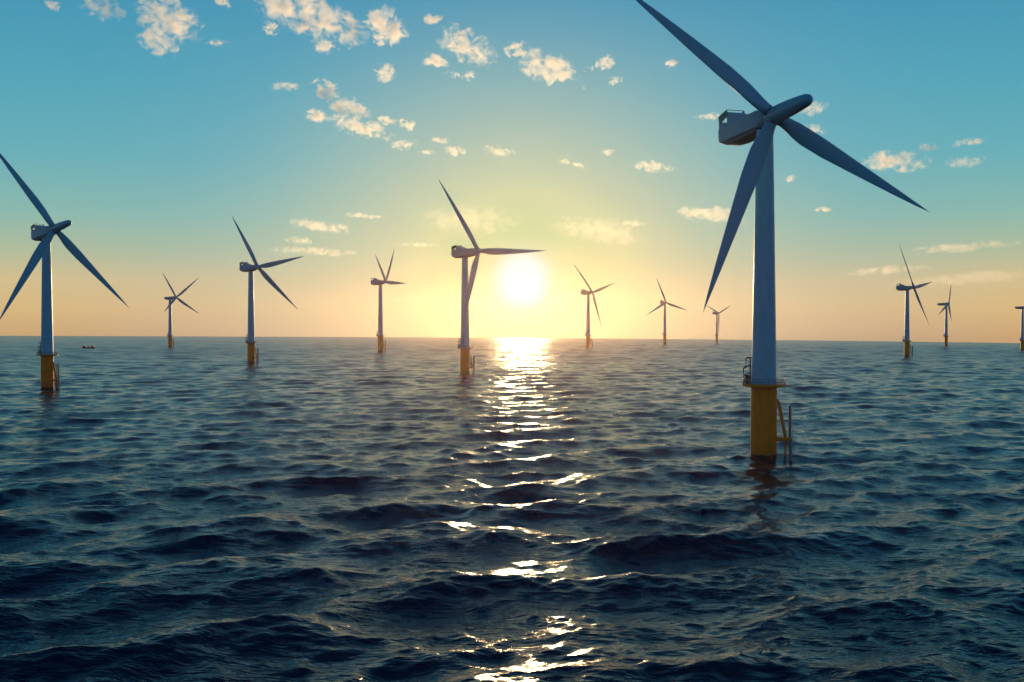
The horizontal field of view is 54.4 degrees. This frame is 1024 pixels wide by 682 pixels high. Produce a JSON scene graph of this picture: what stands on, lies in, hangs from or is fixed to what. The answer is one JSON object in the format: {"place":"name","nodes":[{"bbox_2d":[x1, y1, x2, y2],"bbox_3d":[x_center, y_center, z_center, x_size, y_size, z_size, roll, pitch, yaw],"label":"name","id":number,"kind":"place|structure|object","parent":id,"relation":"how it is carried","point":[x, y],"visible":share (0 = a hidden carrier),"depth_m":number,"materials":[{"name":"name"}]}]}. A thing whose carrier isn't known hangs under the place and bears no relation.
{"place":"outdoors","nodes":[
{"label":"outdoors","id":0,"kind":"place"},
{"bbox_2d":[0,336,1023,681],"bbox_3d":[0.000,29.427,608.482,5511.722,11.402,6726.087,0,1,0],"label":"sea","id":1,"kind":"structure","parent":0,"point":[198,508],"depth_m":188.53,"materials":[{"name":"blue liquid"}]},
{"bbox_2d":[0,154,126,388],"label":"wind turbine","id":2,"kind":"object","parent":1,"relation":"in","point":[43,234],"visible":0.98,"depth_m":555.34,"materials":[{"name":"white metal"}]},
{"bbox_2d":[163,274,197,346],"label":"wind turbine","id":3,"kind":"object","parent":1,"relation":"in","point":[173,299],"visible":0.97,"depth_m":1697.26,"materials":[{"name":"white metal"}]},
{"bbox_2d":[232,217,302,362],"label":"wind turbine","id":4,"kind":"object","parent":1,"relation":"in","point":[250,341],"visible":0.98,"depth_m":941.49,"materials":[{"name":"white metal"}]},
{"bbox_2d":[371,248,404,350],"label":"wind turbine","id":5,"kind":"object","parent":1,"relation":"in","point":[380,283],"visible":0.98,"depth_m":1401.14,"materials":[{"name":"white metal"}]},
{"bbox_2d":[439,180,545,373],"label":"wind turbine","id":6,"kind":"object","parent":1,"relation":"in","point":[463,253],"visible":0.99,"depth_m":720.76,"materials":[{"name":"white metal"}]},
{"bbox_2d":[574,265,613,347],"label":"wind turbine","id":7,"kind":"object","parent":1,"relation":"in","point":[587,293],"visible":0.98,"depth_m":1628.35,"materials":[{"name":"white metal"}]},
{"bbox_2d":[647,278,685,343],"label":"wind turbine","id":8,"kind":"object","parent":1,"relation":"in","point":[662,302],"visible":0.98,"depth_m":1991.05,"materials":[{"name":"white metal"}]},
{"bbox_2d":[707,305,730,341],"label":"wind turbine","id":9,"kind":"object","parent":1,"relation":"in","point":[717,319],"visible":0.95,"depth_m":2210.50,"materials":[{"name":"white metal"}]},
{"bbox_2d":[636,0,928,460],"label":"wind turbine","id":10,"kind":"object","parent":1,"relation":"in","point":[761,122],"visible":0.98,"depth_m":264.36,"materials":[{"name":"white metal"}]},
{"bbox_2d":[896,245,930,355],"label":"wind turbine","id":11,"kind":"object","parent":1,"relation":"in","point":[906,340],"visible":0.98,"depth_m":1159.36,"materials":[{"name":"white metal"}]},
{"bbox_2d":[937,287,950,345],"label":"wind turbine","id":12,"kind":"object","parent":1,"relation":"in","point":[945,336],"visible":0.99,"depth_m":1811.93,"materials":[{"name":"white metal"}]},
{"bbox_2d":[1015,306,1023,349],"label":"wind turbine","id":13,"kind":"object","parent":1,"relation":"in","point":[1022,327],"visible":0.97,"depth_m":1479.40,"materials":[{"name":"white metal"}]},
{"bbox_2d":[0,0,1023,342],"label":"sky","id":14,"kind":"structure","parent":0,"point":[584,133],"materials":[{"name":"blue"}]}
]}

